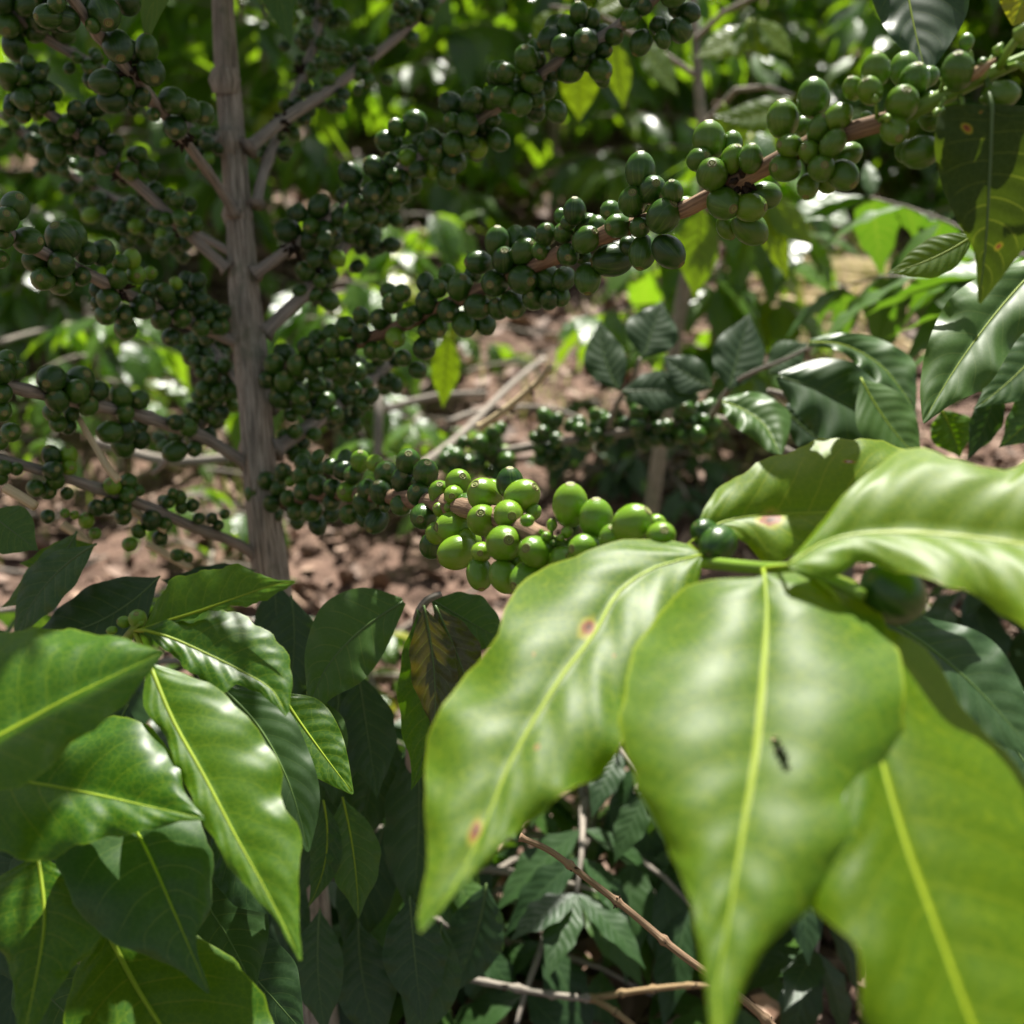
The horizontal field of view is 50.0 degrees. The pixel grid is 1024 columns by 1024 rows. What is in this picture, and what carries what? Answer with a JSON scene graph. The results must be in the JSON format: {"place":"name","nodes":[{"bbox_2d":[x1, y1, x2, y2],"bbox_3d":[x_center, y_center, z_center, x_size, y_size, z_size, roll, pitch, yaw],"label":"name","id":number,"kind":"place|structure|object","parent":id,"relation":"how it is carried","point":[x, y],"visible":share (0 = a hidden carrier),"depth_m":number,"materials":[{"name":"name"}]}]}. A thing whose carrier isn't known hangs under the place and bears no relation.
{"place":"outdoors","nodes":[
{"label":"outdoors","id":0,"kind":"place"},
{"bbox_2d":[0,0,1023,1023],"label":"ground","id":1,"kind":"structure","parent":0,"point":[327,561],"depth_m":1.93,"materials":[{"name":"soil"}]},
{"bbox_2d":[13,148,26,168],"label":"coffee bush","id":2,"kind":"object","parent":1,"relation":"on","point":[18,155],"visible":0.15,"depth_m":4.04,"materials":[{"name":"green plant"}]},
{"bbox_2d":[2,483,38,510],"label":"dry stalk","id":3,"kind":"object","parent":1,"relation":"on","point":[23,498],"visible":1,"depth_m":0.62,"materials":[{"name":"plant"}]},
{"bbox_2d":[20,437,47,442],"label":"fallen twig","id":4,"kind":"object","parent":1,"relation":"on","point":[28,438],"visible":0.18,"depth_m":2.00,"materials":[{"name":"brown wood"}]},
{"bbox_2d":[0,453,82,493],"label":"fallen twig","id":5,"kind":"object","parent":1,"relation":"on","point":[36,477],"visible":0.34,"depth_m":1.88,"materials":[{"name":"brown wood"}]},
{"bbox_2d":[0,322,95,344],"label":"fallen stick","id":6,"kind":"object","parent":1,"relation":"on","point":[21,335],"visible":0.66,"depth_m":1.96,"materials":[{"name":"beige wood"}]},
{"bbox_2d":[0,554,107,573],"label":"fallen twig","id":7,"kind":"object","parent":1,"relation":"on","point":[23,572],"visible":0.52,"depth_m":1.63,"materials":[{"name":"brown wood"}]},
{"bbox_2d":[0,501,114,517],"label":"fallen twig","id":8,"kind":"object","parent":1,"relation":"on","point":[31,513],"visible":0.25,"depth_m":1.79,"materials":[{"name":"brown wood"}]},
{"bbox_2d":[0,29,175,313],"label":"coffee bush","id":9,"kind":"object","parent":1,"relation":"on","point":[72,86],"visible":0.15,"depth_m":2.39,"materials":[{"name":"green plant"}]},
{"bbox_2d":[0,207,195,407],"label":"coffee bush","id":10,"kind":"object","parent":1,"relation":"on","point":[22,311],"visible":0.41,"depth_m":2.08,"materials":[{"name":"green plant"}]},
{"bbox_2d":[6,299,233,485],"bbox_3d":[-0.728,-0.207,1.921,0.409,0.334,0.458,-18,27,-40],"label":"coffee bush","id":11,"kind":"object","parent":1,"relation":"on","point":[137,361],"visible":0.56,"depth_m":1.88,"materials":[{"name":"green plant"}]},
{"bbox_2d":[112,377,144,387],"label":"fallen twig","id":12,"kind":"object","parent":1,"relation":"on","point":[123,381],"visible":0.04,"depth_m":2.21,"materials":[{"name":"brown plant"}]},
{"bbox_2d":[95,437,230,466],"bbox_3d":[-0.382,-0.066,1.199,0.149,0.032,0.014,1,20,2],"label":"fallen stick","id":13,"kind":"object","parent":1,"relation":"on","point":[149,457],"visible":0.56,"depth_m":1.20,"materials":[{"name":"beige wood"}]},
{"bbox_2d":[7,106,324,321],"bbox_3d":[-0.830,-0.711,2.633,0.809,0.541,0.788,-17,26,-39],"label":"coffee bush","id":14,"kind":"object","parent":1,"relation":"on","point":[187,182],"visible":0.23,"depth_m":2.51,"materials":[{"name":"green plant"}]},
{"bbox_2d":[0,505,353,1023],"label":"coffee bush","id":15,"kind":"object","parent":1,"relation":"on","point":[128,895],"visible":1,"depth_m":0.42,"materials":[{"name":"green plant"}]},
{"bbox_2d":[135,433,227,477],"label":"fallen twig","id":16,"kind":"object","parent":1,"relation":"on","point":[150,468],"visible":0.12,"depth_m":1.90,"materials":[{"name":"brown wood"}]},
{"bbox_2d":[2,0,385,166],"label":"coffee bush","id":17,"kind":"object","parent":1,"relation":"on","point":[193,58],"visible":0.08,"depth_m":4.17,"materials":[{"name":"green plant"}]},
{"bbox_2d":[0,589,403,1023],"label":"coffee bush","id":18,"kind":"object","parent":1,"relation":"on","point":[7,620],"visible":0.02,"depth_m":0.88,"materials":[{"name":"green plant"}]},
{"bbox_2d":[125,485,297,611],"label":"coffee bush","id":19,"kind":"object","parent":1,"relation":"on","point":[236,526],"visible":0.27,"depth_m":1.57,"materials":[{"name":"green plant"}]},
{"bbox_2d":[188,8,256,45],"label":"coffee bush","id":20,"kind":"object","parent":1,"relation":"on","point":[249,13],"depth_m":7.42,"materials":[{"name":"green plant"}]},
{"bbox_2d":[189,491,289,519],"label":"fallen twig","id":21,"kind":"object","parent":1,"relation":"on","point":[226,504],"visible":0.33,"depth_m":1.77,"materials":[{"name":"brown wood"}]},
{"bbox_2d":[154,501,342,593],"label":"fallen twig","id":22,"kind":"object","parent":1,"relation":"on","point":[237,552],"visible":0.11,"depth_m":1.64,"materials":[{"name":"brown wood"}]},
{"bbox_2d":[204,467,295,484],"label":"fallen twig","id":23,"kind":"object","parent":1,"relation":"on","point":[222,470],"visible":0.37,"depth_m":1.86,"materials":[{"name":"brown wood"}]},
{"bbox_2d":[0,0,513,255],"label":"coffee bush","id":24,"kind":"object","parent":1,"relation":"on","point":[258,43],"visible":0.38,"depth_m":2.91,"materials":[{"name":"green plant"}]},
{"bbox_2d":[174,4,399,77],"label":"coffee bush","id":25,"kind":"object","parent":1,"relation":"on","point":[382,61],"visible":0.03,"depth_m":5.68,"materials":[{"name":"green plant"}]},
{"bbox_2d":[127,617,516,905],"bbox_3d":[-0.240,0.261,1.000,0.492,0.355,0.514,0,20,0],"label":"coffee bush","id":26,"kind":"object","parent":1,"relation":"on","point":[139,713],"visible":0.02,"depth_m":0.90,"materials":[{"name":"green plant"}]},
{"bbox_2d":[223,280,481,480],"bbox_3d":[-0.294,-0.244,1.955,0.425,0.358,0.526,-14,24,-33],"label":"coffee bush","id":27,"kind":"object","parent":1,"relation":"on","point":[367,297],"visible":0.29,"depth_m":1.87,"materials":[{"name":"green plant"}]},
{"bbox_2d":[373,383,383,456],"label":"bare stem","id":28,"kind":"object","parent":1,"relation":"on","point":[378,431],"visible":0.41,"depth_m":1.29,"materials":[{"name":"brown plant"}]},
{"bbox_2d":[254,588,503,1023],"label":"coffee bush","id":29,"kind":"object","parent":1,"relation":"on","point":[335,649],"visible":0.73,"depth_m":0.65,"materials":[{"name":"green plant"}]},
{"bbox_2d":[339,13,430,60],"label":"coffee bush","id":30,"kind":"object","parent":1,"relation":"on","point":[351,19],"visible":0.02,"depth_m":7.60,"materials":[{"name":"green plant"}]},
{"bbox_2d":[260,0,513,103],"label":"coffee bush","id":31,"kind":"object","parent":1,"relation":"on","point":[426,91],"visible":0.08,"depth_m":5.84,"materials":[{"name":"green plant"}]},
{"bbox_2d":[365,630,409,717],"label":"coffee bush","id":32,"kind":"object","parent":1,"relation":"on","point":[393,648],"visible":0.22,"depth_m":1.35,"materials":[{"name":"green plant"}]},
{"bbox_2d":[302,207,530,380],"bbox_3d":[-0.201,-0.418,2.318,0.511,0.437,0.492,0,20,0],"label":"coffee bush","id":33,"kind":"object","parent":1,"relation":"on","point":[448,238],"visible":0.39,"depth_m":2.23,"materials":[{"name":"green plant"}]},
{"bbox_2d":[357,412,487,540],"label":"coffee bush","id":34,"kind":"object","parent":1,"relation":"on","point":[423,434],"visible":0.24,"depth_m":1.67,"materials":[{"name":"green plant"}]},
{"bbox_2d":[383,391,486,413],"bbox_3d":[-0.106,-0.150,1.501,0.142,0.030,0.012,-1,20,-4],"label":"fallen stick","id":35,"kind":"object","parent":1,"relation":"on","point":[398,405],"visible":0.89,"depth_m":1.50,"materials":[{"name":"beige wood"}]},
{"bbox_2d":[328,825,542,1018],"bbox_3d":[-0.148,0.351,0.934,0.351,0.253,0.315,7,21,19],"label":"coffee bush","id":36,"kind":"object","parent":1,"relation":"on","point":[500,969],"visible":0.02,"depth_m":0.87,"materials":[{"name":"green plant"}]},
{"bbox_2d":[396,589,476,630],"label":"fallen twig","id":37,"kind":"object","parent":1,"relation":"on","point":[409,624],"visible":0.1,"depth_m":1.49,"materials":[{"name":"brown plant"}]},
{"bbox_2d":[402,415,513,419],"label":"fallen twig","id":38,"kind":"object","parent":1,"relation":"on","point":[437,418],"visible":0.33,"depth_m":2.07,"materials":[{"name":"brown wood"}]},
{"bbox_2d":[255,0,683,151],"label":"coffee bush","id":39,"kind":"object","parent":1,"relation":"on","point":[378,32],"visible":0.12,"depth_m":4.66,"materials":[{"name":"green plant"}]},
{"bbox_2d":[0,117,960,566],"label":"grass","id":40,"kind":"structure","parent":1,"relation":"on","point":[892,183],"depth_m":2.63,"materials":[{"name":"green plant"}]},
{"bbox_2d":[423,356,546,460],"bbox_3d":[-0.031,-0.129,1.374,0.016,0.054,0.420,8,21,21],"label":"fallen stick","id":41,"kind":"object","parent":1,"relation":"on","point":[484,411],"visible":0.72,"depth_m":1.37,"materials":[{"name":"beige wood"}]},
{"bbox_2d":[420,348,557,395],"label":"fallen twig","id":42,"kind":"object","parent":1,"relation":"on","point":[471,369],"visible":0.83,"depth_m":2.28,"materials":[{"name":"brown wood"}]},
{"bbox_2d":[0,0,1023,1023],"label":"coffee bush","id":43,"kind":"object","parent":1,"relation":"on","point":[882,822],"visible":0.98,"depth_m":0.41,"materials":[{"name":"green plant"}]},
{"bbox_2d":[60,521,92,543],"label":"dry stalk","id":44,"kind":"object","parent":43,"relation":"attached to","point":[67,527],"visible":0.78,"depth_m":0.72,"materials":[{"name":"wood"}]},
{"bbox_2d":[76,415,121,483],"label":"dry stalk","id":45,"kind":"object","parent":43,"relation":"attached to","point":[115,477],"visible":1,"depth_m":0.65,"materials":[{"name":"wood"}]},
{"bbox_2d":[95,494,166,533],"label":"dry stalk","id":46,"kind":"object","parent":43,"relation":"on","point":[136,513],"visible":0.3,"depth_m":0.70,"materials":[{"name":"wood"}]},
{"bbox_2d":[145,541,193,570],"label":"dry stalk","id":47,"kind":"object","parent":43,"relation":"attached to","point":[156,549],"visible":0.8,"depth_m":0.80,"materials":[{"name":"wood"}]},
{"bbox_2d":[518,833,775,1023],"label":"dry twig","id":48,"kind":"object","parent":43,"relation":"attached to","point":[744,1000],"visible":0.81,"depth_m":0.49,"materials":[{"name":"brown wood"}]},
{"bbox_2d":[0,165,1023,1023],"bbox_3d":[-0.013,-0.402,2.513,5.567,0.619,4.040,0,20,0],"label":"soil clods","id":49,"kind":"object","parent":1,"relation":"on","point":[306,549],"visible":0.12,"depth_m":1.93,"materials":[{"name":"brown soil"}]},
{"bbox_2d":[476,364,553,431],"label":"dry twig","id":50,"kind":"object","parent":1,"relation":"on","point":[514,402],"visible":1,"depth_m":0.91,"materials":[{"name":"wood"}]},
{"bbox_2d":[331,796,702,1023],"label":"coffee bush","id":51,"kind":"object","parent":1,"relation":"on","point":[561,811],"visible":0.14,"depth_m":0.91,"materials":[{"name":"green plant"}]},
{"bbox_2d":[470,977,590,1003],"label":"dry twig","id":52,"kind":"object","parent":51,"relation":"on","point":[550,994],"visible":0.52,"depth_m":0.82,"materials":[{"name":"brown wood"}]},
{"bbox_2d":[590,982,705,1003],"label":"dry twig","id":53,"kind":"object","parent":52,"relation":"attached to","point":[621,993],"visible":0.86,"depth_m":0.80,"materials":[{"name":"beige wood"}]},
{"bbox_2d":[589,993,634,1023],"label":"dry twig","id":54,"kind":"object","parent":53,"relation":"on","point":[615,1012],"visible":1,"depth_m":0.80,"materials":[{"name":"brown wood"}]},
{"bbox_2d":[523,786,576,850],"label":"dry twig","id":55,"kind":"object","parent":51,"relation":"on","point":[565,795],"visible":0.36,"depth_m":0.98,"materials":[{"name":"brown wood"}]},
{"bbox_2d":[496,322,558,334],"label":"fallen twig","id":56,"kind":"object","parent":1,"relation":"on","point":[526,331],"visible":0.4,"depth_m":2.52,"materials":[{"name":"wood"}]},
{"bbox_2d":[446,404,615,441],"bbox_3d":[0.019,-0.114,1.409,0.218,0.045,0.080,-4,20,-10],"label":"fallen stick","id":57,"kind":"object","parent":1,"relation":"on","point":[459,417],"visible":0.63,"depth_m":1.42,"materials":[{"name":"beige wood"}]},
{"bbox_2d":[496,350,576,376],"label":"fallen twig","id":58,"kind":"object","parent":1,"relation":"on","point":[550,358],"visible":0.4,"depth_m":2.35,"materials":[{"name":"brown wood"}]},
{"bbox_2d":[352,0,794,217],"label":"coffee bush","id":59,"kind":"object","parent":1,"relation":"on","point":[471,53],"visible":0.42,"depth_m":3.27,"materials":[{"name":"green plant"}]},
{"bbox_2d":[455,745,698,1023],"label":"coffee bush","id":60,"kind":"object","parent":1,"relation":"on","point":[548,902],"visible":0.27,"depth_m":0.86,"materials":[{"name":"green plant"}]},
{"bbox_2d":[437,791,636,917],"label":"dry twig","id":61,"kind":"object","parent":60,"relation":"on","point":[498,889],"visible":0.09,"depth_m":0.96,"materials":[{"name":"brown plant"}]},
{"bbox_2d":[527,399,678,501],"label":"coffee bush","id":62,"kind":"object","parent":1,"relation":"on","point":[578,458],"visible":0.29,"depth_m":1.80,"materials":[{"name":"green plant"}]},
{"bbox_2d":[431,0,813,538],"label":"coffee bush","id":63,"kind":"object","parent":1,"relation":"on","point":[784,218],"visible":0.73,"depth_m":1.24,"materials":[{"name":"green plant"}]},
{"bbox_2d":[569,464,702,478],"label":"fallen twig","id":64,"kind":"object","parent":1,"relation":"on","point":[600,469],"visible":0.41,"depth_m":1.82,"materials":[{"name":"brown wood"}]},
{"bbox_2d":[620,390,705,410],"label":"fallen twig","id":65,"kind":"object","parent":1,"relation":"on","point":[624,409],"visible":0.28,"depth_m":2.05,"materials":[{"name":"brown wood"}]},
{"bbox_2d":[480,0,846,115],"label":"coffee bush","id":66,"kind":"object","parent":1,"relation":"on","point":[740,98],"visible":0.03,"depth_m":5.34,"materials":[{"name":"green plant"}]},
{"bbox_2d":[588,407,747,524],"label":"coffee bush","id":67,"kind":"object","parent":1,"relation":"on","point":[674,506],"visible":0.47,"depth_m":1.71,"materials":[{"name":"green plant"}]},
{"bbox_2d":[434,301,919,579],"bbox_3d":[0.144,0.095,0.988,0.444,0.565,0.424,0,20,0],"label":"coffee bush","id":68,"kind":"object","parent":1,"relation":"on","point":[869,391],"visible":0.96,"depth_m":0.92,"materials":[{"name":"green plant"}]},
{"bbox_2d":[558,741,798,1023],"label":"coffee bush","id":69,"kind":"object","parent":1,"relation":"on","point":[697,1014],"visible":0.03,"depth_m":0.90,"materials":[{"name":"green plant"}]},
{"bbox_2d":[553,130,860,450],"bbox_3d":[0.346,-0.358,1.871,0.552,0.587,0.575,0,20,0],"label":"coffee bush","id":70,"kind":"object","parent":1,"relation":"on","point":[731,299],"visible":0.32,"depth_m":1.75,"materials":[{"name":"green plant"}]},
{"bbox_2d":[529,0,892,178],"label":"coffee bush","id":71,"kind":"object","parent":1,"relation":"on","point":[811,63],"visible":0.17,"depth_m":4.14,"materials":[{"name":"green plant"}]},
{"bbox_2d":[595,766,859,1023],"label":"coffee bush","id":72,"kind":"object","parent":1,"relation":"on","point":[806,971],"visible":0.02,"depth_m":0.83,"materials":[{"name":"green plant"}]},
{"bbox_2d":[729,428,791,438],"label":"fallen twig","id":73,"kind":"object","parent":1,"relation":"on","point":[734,430],"visible":0.05,"depth_m":1.96,"materials":[{"name":"brown wood"}]},
{"bbox_2d":[742,0,859,55],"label":"coffee bush","id":74,"kind":"object","parent":1,"relation":"on","point":[761,16],"visible":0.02,"depth_m":7.50,"materials":[{"name":"green plant"}]},
{"bbox_2d":[684,330,917,359],"bbox_3d":[0.636,-0.358,2.379,0.634,0.042,0.009,8,21,20],"label":"straw","id":75,"kind":"object","parent":1,"relation":"on","point":[701,332],"visible":0.12,"depth_m":2.45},
{"bbox_2d":[712,261,890,271],"bbox_3d":[0.843,-0.653,2.921,0.629,0.037,0.009,0,20,0],"label":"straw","id":76,"kind":"object","parent":1,"relation":"on","point":[832,263],"visible":0.09,"depth_m":2.92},
{"bbox_2d":[752,288,862,291],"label":"straw","id":77,"kind":"object","parent":1,"relation":"on","point":[759,290],"visible":0.16,"depth_m":2.68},
{"bbox_2d":[753,275,865,287],"bbox_3d":[0.757,-0.577,2.752,0.304,0.022,0.009,8,22,21],"label":"straw","id":78,"kind":"object","parent":1,"relation":"on","point":[845,283],"visible":0.25,"depth_m":2.72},
{"bbox_2d":[747,280,907,286],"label":"straw","id":79,"kind":"object","parent":1,"relation":"on","point":[759,281],"visible":0.11,"depth_m":2.79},
{"bbox_2d":[801,289,860,294],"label":"straw","id":80,"kind":"object","parent":1,"relation":"on","point":[814,291],"visible":0.12,"depth_m":2.67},
{"bbox_2d":[757,295,907,312],"bbox_3d":[0.732,-0.492,2.586,0.430,0.024,0.009,7,21,20],"label":"straw","id":81,"kind":"object","parent":1,"relation":"on","point":[806,301],"visible":0.1,"depth_m":2.60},
{"bbox_2d":[760,284,908,302],"bbox_3d":[0.711,-0.515,2.641,0.696,0.045,0.009,-6,21,-16],"label":"straw","id":82,"kind":"object","parent":1,"relation":"on","point":[818,294],"visible":0.14,"depth_m":2.64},
{"bbox_2d":[802,257,887,267],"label":"straw","id":83,"kind":"object","parent":1,"relation":"on","point":[836,261],"visible":0.17,"depth_m":2.91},
{"bbox_2d":[811,263,888,269],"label":"straw","id":84,"kind":"object","parent":1,"relation":"on","point":[863,266],"visible":0.2,"depth_m":2.86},
{"bbox_2d":[836,274,863,277],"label":"straw","id":85,"kind":"object","parent":1,"relation":"on","point":[861,275],"visible":0.08,"depth_m":2.84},
{"bbox_2d":[830,258,871,260],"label":"straw","id":86,"kind":"object","parent":1,"relation":"on","point":[840,259],"visible":0.15,"depth_m":3.00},
{"bbox_2d":[838,278,865,282],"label":"straw","id":87,"kind":"object","parent":1,"relation":"on","point":[844,280],"visible":0.06,"depth_m":2.81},
{"bbox_2d":[801,329,911,344],"bbox_3d":[0.831,-0.368,2.384,0.587,0.050,0.009,7,21,17],"label":"straw","id":88,"kind":"object","parent":1,"relation":"on","point":[898,342],"visible":0.04,"depth_m":2.38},
{"bbox_2d":[814,313,906,327],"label":"straw","id":89,"kind":"object","parent":1,"relation":"on","point":[829,315],"visible":0.15,"depth_m":2.54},
{"bbox_2d":[820,273,905,288],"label":"straw","id":90,"kind":"object","parent":1,"relation":"on","point":[849,277],"visible":0.25,"depth_m":2.77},
{"bbox_2d":[844,266,887,270],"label":"straw","id":91,"kind":"object","parent":1,"relation":"on","point":[858,268],"visible":0.29,"depth_m":2.87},
{"bbox_2d":[844,271,888,274],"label":"straw","id":92,"kind":"object","parent":1,"relation":"on","point":[859,272],"visible":0.28,"depth_m":2.81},
{"bbox_2d":[844,256,889,264],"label":"straw","id":93,"kind":"object","parent":1,"relation":"on","point":[848,257],"visible":0.15,"depth_m":3.02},
{"bbox_2d":[720,0,1017,82],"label":"coffee bush","id":94,"kind":"object","parent":1,"relation":"on","point":[816,29],"visible":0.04,"depth_m":5.41,"materials":[{"name":"green plant"}]},
{"bbox_2d":[847,261,890,263],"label":"straw","id":95,"kind":"object","parent":1,"relation":"on","point":[869,262],"visible":0.17,"depth_m":2.91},
{"bbox_2d":[822,323,921,355],"bbox_3d":[0.779,-0.372,2.369,0.483,0.073,0.008,19,27,41],"label":"straw","id":96,"kind":"object","parent":1,"relation":"on","point":[896,345],"visible":0.04,"depth_m":2.33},
{"bbox_2d":[834,269,926,278],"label":"straw","id":97,"kind":"object","parent":1,"relation":"on","point":[835,270],"visible":0.17,"depth_m":2.85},
{"bbox_2d":[859,313,924,354],"bbox_3d":[0.840,-0.365,2.367,0.009,0.092,0.509,-5,21,-13],"label":"straw","id":98,"kind":"object","parent":1,"relation":"on","point":[905,341],"visible":0.07,"depth_m":2.35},
{"bbox_2d":[772,578,1023,741],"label":"coffee bush","id":99,"kind":"object","parent":1,"relation":"on","point":[978,614],"visible":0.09,"depth_m":1.04,"materials":[{"name":"green plant"}]},
{"bbox_2d":[784,162,1023,460],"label":"coffee bush","id":100,"kind":"object","parent":1,"relation":"on","point":[967,341],"visible":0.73,"depth_m":0.75,"materials":[{"name":"green plant"}]},
{"bbox_2d":[794,0,1023,167],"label":"coffee bush","id":101,"kind":"object","parent":1,"relation":"on","point":[968,26],"visible":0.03,"depth_m":3.92,"materials":[{"name":"green plant"}]},
{"bbox_2d":[797,0,1023,226],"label":"coffee bush","id":102,"kind":"object","parent":1,"relation":"on","point":[850,24],"visible":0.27,"depth_m":3.44,"materials":[{"name":"green plant"}]},
{"bbox_2d":[923,174,1023,252],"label":"coffee bush","id":103,"kind":"object","parent":1,"relation":"on","point":[947,212],"visible":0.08,"depth_m":2.91,"materials":[{"name":"green plant"}]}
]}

